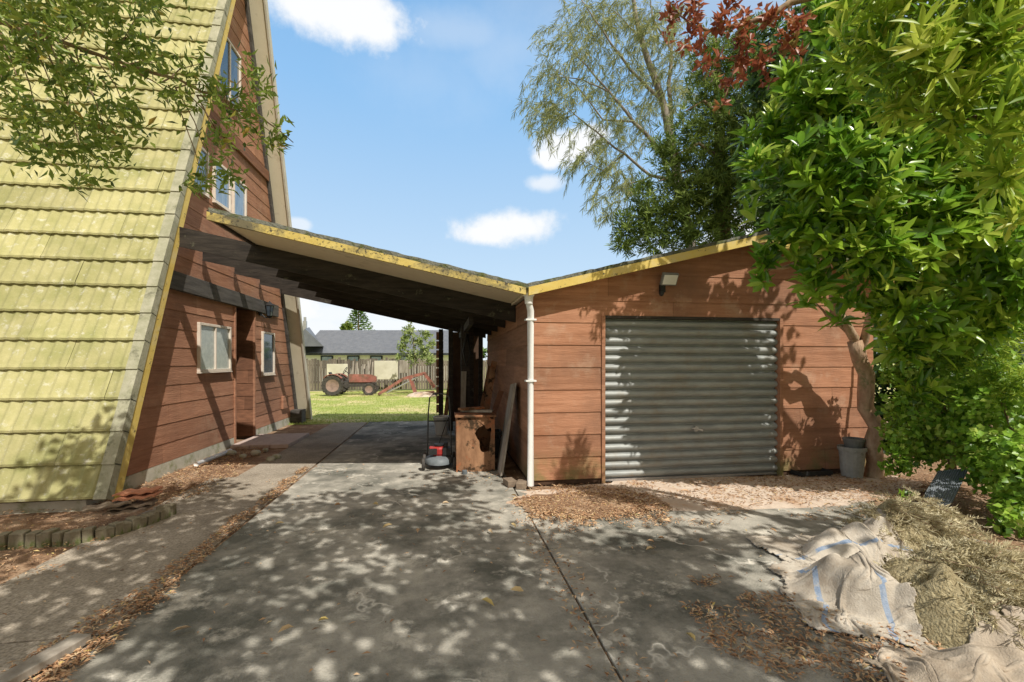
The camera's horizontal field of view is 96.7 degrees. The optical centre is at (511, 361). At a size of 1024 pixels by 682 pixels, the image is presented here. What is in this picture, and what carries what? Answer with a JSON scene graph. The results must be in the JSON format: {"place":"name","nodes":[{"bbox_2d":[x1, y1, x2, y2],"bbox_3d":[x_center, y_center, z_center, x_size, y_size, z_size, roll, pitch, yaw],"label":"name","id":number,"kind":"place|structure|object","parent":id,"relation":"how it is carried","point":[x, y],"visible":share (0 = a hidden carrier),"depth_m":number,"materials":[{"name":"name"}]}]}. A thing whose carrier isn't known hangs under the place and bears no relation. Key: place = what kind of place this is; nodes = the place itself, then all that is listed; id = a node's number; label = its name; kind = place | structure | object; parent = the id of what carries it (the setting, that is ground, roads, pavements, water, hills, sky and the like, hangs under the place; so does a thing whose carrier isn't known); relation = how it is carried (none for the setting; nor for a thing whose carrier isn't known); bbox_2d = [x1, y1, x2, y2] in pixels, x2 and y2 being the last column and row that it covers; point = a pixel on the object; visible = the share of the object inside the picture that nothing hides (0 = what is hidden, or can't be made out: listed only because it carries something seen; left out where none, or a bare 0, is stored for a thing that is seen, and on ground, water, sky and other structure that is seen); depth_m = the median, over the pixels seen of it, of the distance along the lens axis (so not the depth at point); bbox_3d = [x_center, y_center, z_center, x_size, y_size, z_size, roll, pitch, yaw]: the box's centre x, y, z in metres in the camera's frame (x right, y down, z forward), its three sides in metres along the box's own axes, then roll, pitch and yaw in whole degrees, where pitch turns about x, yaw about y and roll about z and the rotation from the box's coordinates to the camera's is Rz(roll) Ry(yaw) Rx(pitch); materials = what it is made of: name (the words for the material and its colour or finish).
{"place":"outdoors","nodes":[
{"label":"outdoors","id":0,"kind":"place"},
{"bbox_2d":[230,433,308,449],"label":"entry paving","id":1,"kind":"structure","parent":0,"point":[284,440],"depth_m":8.60,"materials":[{"name":"grey concrete"}]},
{"bbox_2d":[288,388,446,424],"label":"lawn","id":2,"kind":"structure","parent":0,"point":[363,403],"depth_m":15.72,"materials":[{"name":"green plant"}]},
{"bbox_2d":[327,364,347,375],"bbox_3d":[-8.792,0.456,22.900,1.047,0.644,0.040,0,0,0],"label":"sheet panel","id":3,"kind":"object","parent":2,"relation":"on","point":[335,368],"visible":0.56,"depth_m":22.88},
{"bbox_2d":[321,367,378,395],"bbox_3d":[-7.475,0.921,21.182,2.330,1.308,1.540,0,0,-9],"label":"tractor","id":4,"kind":"object","parent":2,"relation":"on","point":[336,384],"visible":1,"depth_m":20.79,"materials":[{"name":"metal"}]},
{"bbox_2d":[374,361,397,378],"bbox_3d":[-6.446,0.451,23.300,1.202,0.956,0.040,0,0,0],"label":"sheet panel","id":5,"kind":"object","parent":2,"relation":"on","point":[385,369],"visible":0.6,"depth_m":23.28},
{"bbox_2d":[306,357,486,389],"bbox_3d":[-10.174,0.675,23.697,19.028,1.750,0.200,0,0,-9],"label":"paling fence","id":6,"kind":"object","parent":2,"relation":"on","point":[317,371],"visible":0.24,"depth_m":24.21,"materials":[{"name":"grey wood"}]},
{"bbox_2d":[399,360,407,372],"bbox_3d":[-5.640,0.278,23.700,0.445,0.667,0.040,0,0,0],"label":"sheet panel","id":7,"kind":"object","parent":6,"relation":"attached to","point":[403,366],"visible":0.99,"depth_m":23.68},
{"bbox_2d":[378,372,438,394],"bbox_3d":[-4.746,1.016,21.008,2.690,1.048,1.000,0,0,-9],"label":"front loader","id":8,"kind":"object","parent":2,"relation":"on","point":[425,374],"visible":0.82,"depth_m":20.61,"materials":[{"name":"red paint"}]},
{"bbox_2d":[395,321,435,384],"bbox_3d":[-4.520,-0.284,21.541,2.048,3.694,0.946,0,0,-9],"label":"young tree","id":9,"kind":"object","parent":2,"relation":"on","point":[426,334],"visible":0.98,"depth_m":21.44,"materials":[{"name":"green plant"}]},
{"bbox_2d":[511,0,713,246],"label":"she oak tree","id":10,"kind":"object","parent":2,"relation":"on","point":[640,31],"visible":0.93,"depth_m":13.62,"materials":[{"name":"green plant"}]},
{"bbox_2d":[407,391,435,396],"bbox_3d":[-4.066,1.475,20.400,1.400,0.250,1.365,0,0,-9],"label":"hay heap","id":11,"kind":"object","parent":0,"point":[421,394],"visible":0.88,"depth_m":20.02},
{"bbox_2d":[0,422,1023,681],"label":"garden soil","id":12,"kind":"structure","parent":0,"point":[24,556],"depth_m":4.86,"materials":[{"name":"brown soil"}]},
{"bbox_2d":[0,531,12,550],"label":"edging brick","id":13,"kind":"object","parent":12,"relation":"on","point":[4,538],"visible":0.74,"depth_m":3.79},
{"bbox_2d":[7,530,19,549],"bbox_3d":[-4.179,1.508,3.843,0.072,0.135,0.100,5,0,-20],"label":"edging brick","id":14,"kind":"object","parent":12,"relation":"on","point":[10,541],"visible":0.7,"depth_m":3.79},
{"bbox_2d":[12,529,30,548],"bbox_3d":[-4.142,1.505,3.850,0.072,0.135,0.100,1,4,-14],"label":"edging brick","id":15,"kind":"object","parent":12,"relation":"on","point":[19,538],"visible":0.76,"depth_m":3.81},
{"bbox_2d":[25,530,43,548],"bbox_3d":[-4.059,1.517,3.869,0.072,0.135,0.100,3,-2,-13],"label":"edging brick","id":16,"kind":"object","parent":12,"relation":"on","point":[30,539],"visible":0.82,"depth_m":3.82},
{"bbox_2d":[36,533,44,547],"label":"edging brick","id":17,"kind":"object","parent":12,"relation":"on","point":[40,540],"visible":0.41,"depth_m":3.83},
{"bbox_2d":[41,527,59,546],"bbox_3d":[-3.941,1.504,3.889,0.072,0.135,0.100,0,2,1],"label":"edging brick","id":18,"kind":"object","parent":12,"relation":"on","point":[47,534],"visible":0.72,"depth_m":3.85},
{"bbox_2d":[52,529,69,546],"bbox_3d":[-3.861,1.524,3.899,0.072,0.135,0.100,-3,-2,0],"label":"edging brick","id":19,"kind":"object","parent":12,"relation":"on","point":[57,538],"visible":0.63,"depth_m":3.85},
{"bbox_2d":[62,530,71,546],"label":"edging brick","id":20,"kind":"object","parent":12,"relation":"on","point":[66,538],"visible":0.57,"depth_m":3.86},
{"bbox_2d":[69,528,83,546],"bbox_3d":[-3.739,1.515,3.910,0.072,0.135,0.100,-2,-1,-29],"label":"edging brick","id":21,"kind":"object","parent":12,"relation":"on","point":[75,536],"visible":0.74,"depth_m":3.87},
{"bbox_2d":[82,526,96,542],"bbox_3d":[-3.669,1.512,3.954,0.072,0.135,0.100,-4,-2,-24],"label":"edging brick","id":22,"kind":"object","parent":12,"relation":"on","point":[88,534],"visible":0.66,"depth_m":3.92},
{"bbox_2d":[0,0,294,202],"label":"olive leaf tree","id":23,"kind":"object","parent":12,"relation":"on","point":[68,13],"visible":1,"depth_m":2.66,"materials":[{"name":"green plant"}]},
{"bbox_2d":[0,0,312,514],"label":"frame house","id":24,"kind":"structure","parent":12,"relation":"on","point":[139,345],"depth_m":5.98,"materials":[{"name":"tile"}]},
{"bbox_2d":[193,147,210,198],"bbox_3d":[-4.883,-3.000,7.080,0.090,0.740,0.590,0,0,-9],"label":"window","id":25,"kind":"structure","parent":24,"relation":"in","point":[203,151],"depth_m":7.26,"materials":[{"name":"glass"}]},
{"bbox_2d":[197,322,232,373],"bbox_3d":[-4.963,-0.210,7.604,0.090,0.800,1.090,0,0,-9],"label":"window","id":26,"kind":"structure","parent":24,"relation":"in","point":[213,341],"depth_m":7.55,"materials":[{"name":"glass"}]},
{"bbox_2d":[212,158,230,212],"bbox_3d":[-4.998,-3.000,7.836,0.090,0.740,0.620,0,0,-9],"label":"window","id":27,"kind":"structure","parent":24,"relation":"in","point":[223,201],"depth_m":7.82,"materials":[{"name":"glass"}]},
{"bbox_2d":[216,36,240,116],"bbox_3d":[-5.040,-5.140,8.108,0.090,1.120,0.870,0,0,-9],"label":"window","id":28,"kind":"structure","parent":24,"relation":"in","point":[230,54],"depth_m":8.11,"materials":[{"name":"glass"}]},
{"bbox_2d":[231,176,246,215],"bbox_3d":[-5.100,-3.000,8.503,0.090,0.740,0.570,0,0,-9],"label":"window","id":29,"kind":"structure","parent":24,"relation":"in","point":[239,202],"depth_m":8.52,"materials":[{"name":"glass"}]},
{"bbox_2d":[259,301,273,318],"bbox_3d":[-5.106,-1.075,9.489,0.285,0.370,0.165,0,0,-9],"label":"wall lantern","id":30,"kind":"object","parent":24,"relation":"attached to","point":[269,307],"depth_m":9.46,"materials":[{"name":"black plastic"}]},
{"bbox_2d":[261,331,275,375],"bbox_3d":[-5.315,-0.160,9.912,0.090,0.940,0.700,0,0,-9],"label":"window","id":31,"kind":"structure","parent":24,"relation":"in","point":[267,338],"depth_m":9.88,"materials":[{"name":"glass"}]},
{"bbox_2d":[0,422,366,681],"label":"footpath","id":32,"kind":"structure","parent":12,"relation":"on","point":[32,621],"depth_m":3.53,"materials":[{"name":"grey concrete"}]},
{"bbox_2d":[0,633,90,681],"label":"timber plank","id":33,"kind":"object","parent":32,"relation":"on","point":[27,668],"visible":1,"depth_m":2.30,"materials":[{"name":"brown wood"}]},
{"bbox_2d":[95,525,107,540],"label":"edging brick","id":34,"kind":"object","parent":32,"relation":"on","point":[99,533],"visible":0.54,"depth_m":3.95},
{"bbox_2d":[104,526,114,539],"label":"edging brick","id":35,"kind":"object","parent":32,"relation":"on","point":[109,531],"visible":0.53,"depth_m":3.99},
{"bbox_2d":[108,521,123,535],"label":"edging brick","id":36,"kind":"object","parent":32,"relation":"on","point":[118,525],"visible":0.55,"depth_m":4.06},
{"bbox_2d":[121,520,131,533],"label":"edging brick","id":37,"kind":"object","parent":32,"relation":"on","point":[127,525],"visible":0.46,"depth_m":4.13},
{"bbox_2d":[125,515,140,530],"bbox_3d":[-3.512,1.511,4.218,0.100,0.135,0.072,3,2,16],"label":"edging brick","id":38,"kind":"object","parent":32,"relation":"on","point":[134,520],"visible":0.63,"depth_m":4.19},
{"bbox_2d":[139,515,147,527],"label":"edging brick","id":39,"kind":"object","parent":32,"relation":"on","point":[143,521],"visible":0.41,"depth_m":4.26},
{"bbox_2d":[141,512,155,524],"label":"edging brick","id":40,"kind":"object","parent":32,"relation":"on","point":[151,518],"visible":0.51,"depth_m":4.33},
{"bbox_2d":[102,503,154,514],"bbox_3d":[-3.708,1.431,4.412,0.341,0.044,0.201,0,0,-14],"label":"stacked tile","id":41,"kind":"object","parent":40,"relation":"on","point":[130,510],"visible":0.63,"depth_m":4.35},
{"bbox_2d":[107,498,158,511],"bbox_3d":[-3.692,1.397,4.444,0.341,0.044,0.201,0,0,-23],"label":"stacked tile","id":42,"kind":"object","parent":41,"relation":"on","point":[139,503],"visible":0.86,"depth_m":4.41,"materials":[{"name":"brown tile"}]},
{"bbox_2d":[82,500,130,512],"bbox_3d":[-3.834,1.363,4.311,0.341,0.044,0.201,0,0,-43],"label":"stacked tile","id":43,"kind":"object","parent":42,"relation":"on","point":[101,506],"visible":0.92,"depth_m":4.28,"materials":[{"name":"brown tile"}]},
{"bbox_2d":[112,490,162,501],"bbox_3d":[-3.690,1.329,4.495,0.341,0.044,0.201,0,0,-17],"label":"stacked tile","id":44,"kind":"object","parent":43,"relation":"on","point":[136,496],"visible":0.83,"depth_m":4.45,"materials":[{"name":"ceramic"}]},
{"bbox_2d":[112,486,162,496],"bbox_3d":[-3.727,1.295,4.540,0.341,0.044,0.201,0,0,-12],"label":"stacked tile","id":45,"kind":"object","parent":44,"relation":"on","point":[140,491],"visible":1,"depth_m":4.50,"materials":[{"name":"ceramic"}]},
{"bbox_2d":[148,511,159,522],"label":"edging brick","id":46,"kind":"object","parent":32,"relation":"on","point":[157,519],"visible":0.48,"depth_m":4.40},
{"bbox_2d":[154,509,165,519],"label":"edging brick","id":47,"kind":"object","parent":32,"relation":"on","point":[162,513],"visible":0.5,"depth_m":4.46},
{"bbox_2d":[156,504,170,518],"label":"edging brick","id":48,"kind":"object","parent":32,"relation":"on","point":[167,508],"visible":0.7,"depth_m":4.51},
{"bbox_2d":[165,503,175,515],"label":"edging brick","id":49,"kind":"object","parent":32,"relation":"on","point":[173,508],"visible":0.43,"depth_m":4.60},
{"bbox_2d":[266,456,275,460],"bbox_3d":[-3.781,1.526,7.134,0.136,0.069,0.136,0,0,14],"label":"garden stone","id":50,"kind":"object","parent":32,"relation":"on","point":[271,458],"visible":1,"depth_m":7.09,"materials":[{"name":"beige stone"}]},
{"bbox_2d":[272,454,281,458],"bbox_3d":[-3.774,1.523,7.292,0.146,0.073,0.146,0,0,14],"label":"garden stone","id":51,"kind":"object","parent":32,"relation":"on","point":[277,456],"visible":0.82,"depth_m":7.25,"materials":[{"name":"beige stone"}]},
{"bbox_2d":[250,450,260,454],"bbox_3d":[-4.286,1.521,7.608,0.157,0.078,0.157,0,0,14],"label":"garden stone","id":52,"kind":"object","parent":12,"relation":"on","point":[253,452],"visible":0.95,"depth_m":7.56,"materials":[{"name":"beige stone"}]},
{"bbox_2d":[604,2,772,260],"bbox_3d":[4.874,-3.676,11.155,5.306,10.480,2.572,0,0,-9],"label":"conifer tree","id":53,"kind":"object","parent":12,"relation":"on","point":[715,219],"visible":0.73,"depth_m":11.02,"materials":[{"name":"green plant"}]},
{"bbox_2d":[487,231,894,486],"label":"garage","id":54,"kind":"structure","parent":12,"relation":"on","point":[710,364],"depth_m":6.02,"materials":[{"name":"brown wood"}]},
{"bbox_2d":[659,272,678,295],"bbox_3d":[1.999,-0.982,5.838,0.217,0.294,0.180,0,0,-9],"label":"security light","id":55,"kind":"object","parent":54,"relation":"attached to","point":[669,278],"visible":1,"depth_m":5.79,"materials":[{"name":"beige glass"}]},
{"bbox_2d":[605,319,777,480],"bbox_3d":[2.405,0.498,6.020,2.470,2.096,0.130,0,0,-9],"label":"roller door","id":56,"kind":"structure","parent":54,"relation":"in","point":[684,398],"depth_m":6.04,"materials":[{"name":"metal"}]},
{"bbox_2d":[506,474,926,510],"bbox_3d":[2.601,1.544,5.434,5.419,0.010,1.386,0,0,-9],"label":"dirt apron","id":57,"kind":"object","parent":12,"relation":"on","point":[679,504],"visible":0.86,"depth_m":5.38,"materials":[{"name":"beige gravel"}]},
{"bbox_2d":[520,491,648,518],"bbox_3d":[0.800,1.536,4.911,1.442,0.010,0.941,0,0,-9],"label":"leaf bed","id":58,"kind":"object","parent":57,"relation":"on","point":[594,510],"visible":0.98,"depth_m":4.87,"materials":[{"name":"plant"}]},
{"bbox_2d":[790,468,832,476],"bbox_3d":[4.056,1.504,6.178,0.496,0.068,0.216,0,0,-9],"label":"seedling tray","id":59,"kind":"object","parent":57,"relation":"on","point":[824,472],"visible":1,"depth_m":6.08,"materials":[{"name":"black plastic"}]},
{"bbox_2d":[837,444,867,478],"bbox_3d":[4.553,1.340,6.096,0.330,0.400,0.327,0,0,-9],"label":"plant pot","id":60,"kind":"object","parent":57,"relation":"on","point":[852,462],"visible":0.94,"depth_m":5.99,"materials":[{"name":"grey plastic"}]},
{"bbox_2d":[842,437,865,448],"bbox_3d":[4.583,1.120,6.101,0.260,0.180,0.260,0,0,-9],"label":"plant pot","id":61,"kind":"object","parent":60,"relation":"in","point":[854,442],"visible":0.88,"depth_m":6.02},
{"bbox_2d":[920,468,967,505],"bbox_3d":[4.577,1.327,4.812,1.027,0.304,0.218,0,0,-37],"label":"ridged panel","id":62,"kind":"object","parent":57,"relation":"on","point":[944,485],"visible":0.68,"depth_m":4.81,"materials":[{"name":"grey metal"}]},
{"bbox_2d":[658,0,817,114],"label":"bronze leaf tree","id":63,"kind":"object","parent":12,"relation":"on","point":[769,17],"visible":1,"depth_m":4.36,"materials":[{"name":"red plant"}]},
{"bbox_2d":[712,0,1023,457],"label":"evergreen tree","id":64,"kind":"object","parent":12,"relation":"on","point":[773,202],"visible":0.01,"depth_m":9.09,"materials":[{"name":"green plant"}]},
{"bbox_2d":[725,0,1023,478],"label":"glossy leaf tree","id":65,"kind":"object","parent":12,"relation":"on","point":[891,183],"visible":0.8,"depth_m":4.38,"materials":[{"name":"green plant"}]},
{"bbox_2d":[810,0,1023,242],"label":"lance leaf tree","id":66,"kind":"object","parent":12,"relation":"on","point":[985,29],"visible":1,"depth_m":2.97,"materials":[{"name":"green plant"}]},
{"bbox_2d":[874,285,1023,538],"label":"ivy plant","id":67,"kind":"object","parent":12,"relation":"on","point":[989,451],"visible":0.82,"depth_m":4.92,"materials":[{"name":"green plant"}]},
{"bbox_2d":[935,295,1023,540],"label":"fine leaf shrub","id":68,"kind":"object","parent":12,"relation":"on","point":[1016,385],"visible":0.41,"depth_m":4.65,"materials":[{"name":"green plant"}]},
{"bbox_2d":[56,421,1009,681],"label":"driveway","id":69,"kind":"structure","parent":0,"point":[455,627],"depth_m":3.05,"materials":[{"name":"concrete"}]},
{"bbox_2d":[179,207,526,430],"bbox_3d":[-2.612,-0.143,8.374,4.768,3.387,6.655,0,0,-9],"label":"carport","id":70,"kind":"object","parent":69,"relation":"on","point":[476,307],"visible":0.98,"depth_m":6.43,"materials":[{"name":"beige paint"}]},
{"bbox_2d":[422,393,455,469],"bbox_3d":[-1.089,1.024,6.807,0.488,1.049,0.776,0,0,-9],"label":"lawn mower","id":71,"kind":"object","parent":69,"relation":"on","point":[440,454],"visible":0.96,"depth_m":6.62,"materials":[{"name":"red metal"}]},
{"bbox_2d":[433,415,449,434],"bbox_3d":[-1.490,1.350,9.636,0.359,0.380,0.350,0,0,-9],"label":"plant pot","id":72,"kind":"object","parent":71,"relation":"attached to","point":[439,427],"visible":0.88,"depth_m":9.52,"materials":[{"name":"black plastic"}]},
{"bbox_2d":[444,384,447,414],"bbox_3d":[-1.595,0.940,11.289,0.104,1.202,0.488,0,0,12],"label":"leaning plank","id":73,"kind":"object","parent":69,"relation":"on","point":[446,408],"visible":0.21,"depth_m":11.22,"materials":[{"name":"brown wood"}]},
{"bbox_2d":[460,371,466,411],"bbox_3d":[-0.969,0.865,9.007,0.104,1.335,0.173,0,0,13],"label":"leaning plank","id":74,"kind":"object","parent":69,"relation":"on","point":[463,389],"visible":0.64,"depth_m":9.02,"materials":[{"name":"wood"}]},
{"bbox_2d":[455,412,495,471],"bbox_3d":[-0.543,1.155,6.614,0.580,0.790,0.500,0,0,-9],"label":"wooden crate","id":75,"kind":"object","parent":69,"relation":"on","point":[474,442],"visible":0.82,"depth_m":6.40,"materials":[{"name":"brown wood"}]},
{"bbox_2d":[454,412,492,414],"bbox_3d":[-0.555,0.750,6.561,0.540,0.032,0.120,0,0,-17],"label":"timber offcut","id":76,"kind":"object","parent":75,"relation":"on","point":[463,413],"visible":0.77,"depth_m":6.52,"materials":[{"name":"brown wood"}]},
{"bbox_2d":[462,409,492,412],"bbox_3d":[-0.496,0.715,6.570,0.440,0.032,0.120,0,0,9],"label":"timber offcut","id":77,"kind":"object","parent":76,"relation":"on","point":[486,410],"visible":0.72,"depth_m":6.51,"materials":[{"name":"wood"}]},
{"bbox_2d":[458,406,484,410],"bbox_3d":[-0.585,0.680,6.557,0.380,0.032,0.120,0,0,-37],"label":"timber offcut","id":78,"kind":"object","parent":77,"relation":"on","point":[471,408],"visible":1,"depth_m":6.53,"materials":[{"name":"brown wood"}]},
{"bbox_2d":[480,365,489,406],"bbox_3d":[-0.592,0.815,9.520,0.458,1.454,0.080,0,0,-42],"label":"leaning plank","id":79,"kind":"object","parent":69,"relation":"on","point":[485,388],"visible":0.43,"depth_m":9.55,"materials":[{"name":"brown wood"}]},
{"bbox_2d":[484,361,496,408],"bbox_3d":[-0.474,0.765,8.981,0.409,1.553,0.069,0,0,-29],"label":"leaning plank","id":80,"kind":"object","parent":69,"relation":"on","point":[490,384],"visible":0.5,"depth_m":8.99,"materials":[{"name":"brown wood"}]},
{"bbox_2d":[492,390,503,414],"bbox_3d":[-0.357,1.015,7.684,0.472,1.063,0.051,0,0,-24],"label":"leaning plank","id":81,"kind":"object","parent":69,"relation":"on","point":[497,400],"visible":0.36,"depth_m":7.72,"materials":[{"name":"brown wood"}]},
{"bbox_2d":[497,383,516,476],"bbox_3d":[-0.072,0.917,6.422,0.252,1.234,0.737,0,0,-7],"label":"leaning board","id":82,"kind":"object","parent":69,"relation":"on","point":[504,438],"visible":1,"depth_m":6.32,"materials":[{"name":"grey wood"}]},
{"bbox_2d":[503,477,516,487],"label":"loose brick","id":83,"kind":"object","parent":69,"relation":"on","point":[508,482],"visible":0.89,"depth_m":5.62,"materials":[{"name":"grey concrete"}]},
{"bbox_2d":[0,446,1023,681],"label":"leaf litter","id":84,"kind":"object","parent":69,"relation":"on","point":[60,665],"visible":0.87,"depth_m":3.12,"materials":[{"name":"brown plant"}]},
{"bbox_2d":[194,449,231,465],"bbox_3d":[-4.696,1.512,7.182,0.069,0.074,1.017,0,0,-7],"label":"drain pipe","id":85,"kind":"object","parent":84,"relation":"on","point":[210,458],"visible":0.82,"depth_m":7.04,"materials":[{"name":"white paint"}]},
{"bbox_2d":[171,489,852,640],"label":"leaf litter","id":86,"kind":"object","parent":69,"relation":"on","point":[489,600],"visible":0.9,"depth_m":3.03,"materials":[{"name":"brown plant"}]},
{"bbox_2d":[516,479,526,489],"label":"loose brick","id":87,"kind":"object","parent":69,"relation":"on","point":[521,484],"visible":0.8,"depth_m":5.49,"materials":[{"name":"beige brick"}]},
{"bbox_2d":[745,509,915,565],"bbox_3d":[2.634,1.402,3.730,1.216,0.279,0.758,0,0,-9],"label":"hessian sack","id":88,"kind":"object","parent":69,"relation":"on","point":[848,540],"visible":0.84,"depth_m":3.63,"materials":[{"name":"beige fabric"}]},
{"bbox_2d":[768,551,935,648],"bbox_3d":[2.131,1.400,2.983,0.721,0.285,1.029,0,0,22],"label":"hessian sack","id":89,"kind":"object","parent":69,"relation":"on","point":[861,587],"visible":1,"depth_m":2.80,"materials":[{"name":"beige fabric"}]},
{"bbox_2d":[858,499,961,552],"bbox_3d":[3.369,1.378,3.913,1.100,0.343,0.600,0,0,-9],"label":"garden waste","id":90,"kind":"object","parent":69,"relation":"on","point":[906,533],"visible":0.31,"depth_m":3.74,"materials":[{"name":"beige plant"}]},
{"bbox_2d":[837,484,997,550],"bbox_3d":[3.463,1.375,3.949,1.340,0.552,0.879,0,0,-9],"label":"dry branch pile","id":91,"kind":"object","parent":69,"relation":"on","point":[948,518],"visible":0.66,"depth_m":3.82,"materials":[{"name":"beige plant"}]},
{"bbox_2d":[852,520,1023,650],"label":"dry branch pile","id":92,"kind":"object","parent":69,"relation":"on","point":[980,560],"visible":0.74,"depth_m":2.66,"materials":[{"name":"beige plant"}]},
{"bbox_2d":[858,604,1023,681],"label":"hessian sack","id":93,"kind":"object","parent":69,"relation":"on","point":[985,654],"visible":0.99,"depth_m":2.24,"materials":[{"name":"beige fabric"}]},
{"bbox_2d":[881,540,1023,647],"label":"garden waste","id":94,"kind":"object","parent":69,"relation":"on","point":[946,622],"visible":0.37,"depth_m":2.58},
{"bbox_2d":[301,363,894,424],"bbox_3d":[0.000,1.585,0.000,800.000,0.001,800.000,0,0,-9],"label":"ground","id":95,"kind":"structure","parent":0,"point":[485,377],"depth_m":27.50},
{"bbox_2d":[339,321,353,329],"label":"round tree","id":96,"kind":"object","parent":95,"relation":"on","point":[346,325],"visible":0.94,"depth_m":57.83,"materials":[{"name":"green plant"}]},
{"bbox_2d":[347,309,372,329],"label":"norfolk pine tree","id":97,"kind":"object","parent":95,"relation":"on","point":[355,317],"visible":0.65,"depth_m":61.74,"materials":[{"name":"green plant"}]},
{"bbox_2d":[303,317,454,380],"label":"neighbour house","id":98,"kind":"structure","parent":95,"relation":"on","point":[346,345],"depth_m":34.05,"materials":[{"name":"white paint"}]},
{"bbox_2d":[321,356,332,360],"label":"window","id":99,"kind":"structure","parent":98,"relation":"in","point":[322,357],"depth_m":33.38,"materials":[{"name":"grey glass"}]},
{"bbox_2d":[347,356,359,363],"bbox_3d":[-11.645,0.050,33.400,0.907,0.900,0.095,0,0,0],"label":"window","id":100,"kind":"structure","parent":98,"relation":"in","point":[357,358],"depth_m":33.38,"materials":[{"name":"grey glass"}]},
{"bbox_2d":[370,356,382,360],"bbox_3d":[-9.961,0.050,33.396,0.907,0.900,0.095,0,0,0],"label":"window","id":101,"kind":"structure","parent":98,"relation":"in","point":[379,358],"depth_m":33.37,"materials":[{"name":"grey glass"}]},
{"bbox_2d":[483,347,486,366],"bbox_3d":[-13.095,-0.419,48.532,73.068,3.414,12.992,0,0,22],"label":"distant hedge","id":102,"kind":"object","parent":95,"relation":"on","point":[484,352],"depth_m":39.89,"materials":[{"name":"green plant"}]},
{"bbox_2d":[835,0,962,18],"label":"shade tree","id":103,"kind":"object","parent":95,"relation":"on","point":[912,6],"visible":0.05,"depth_m":4.50,"materials":[{"name":"green plant"}]},
{"bbox_2d":[267,0,1021,361],"label":"sky","id":104,"kind":"structure","parent":0,"point":[405,137],"materials":[{"name":"blue"}]}
]}

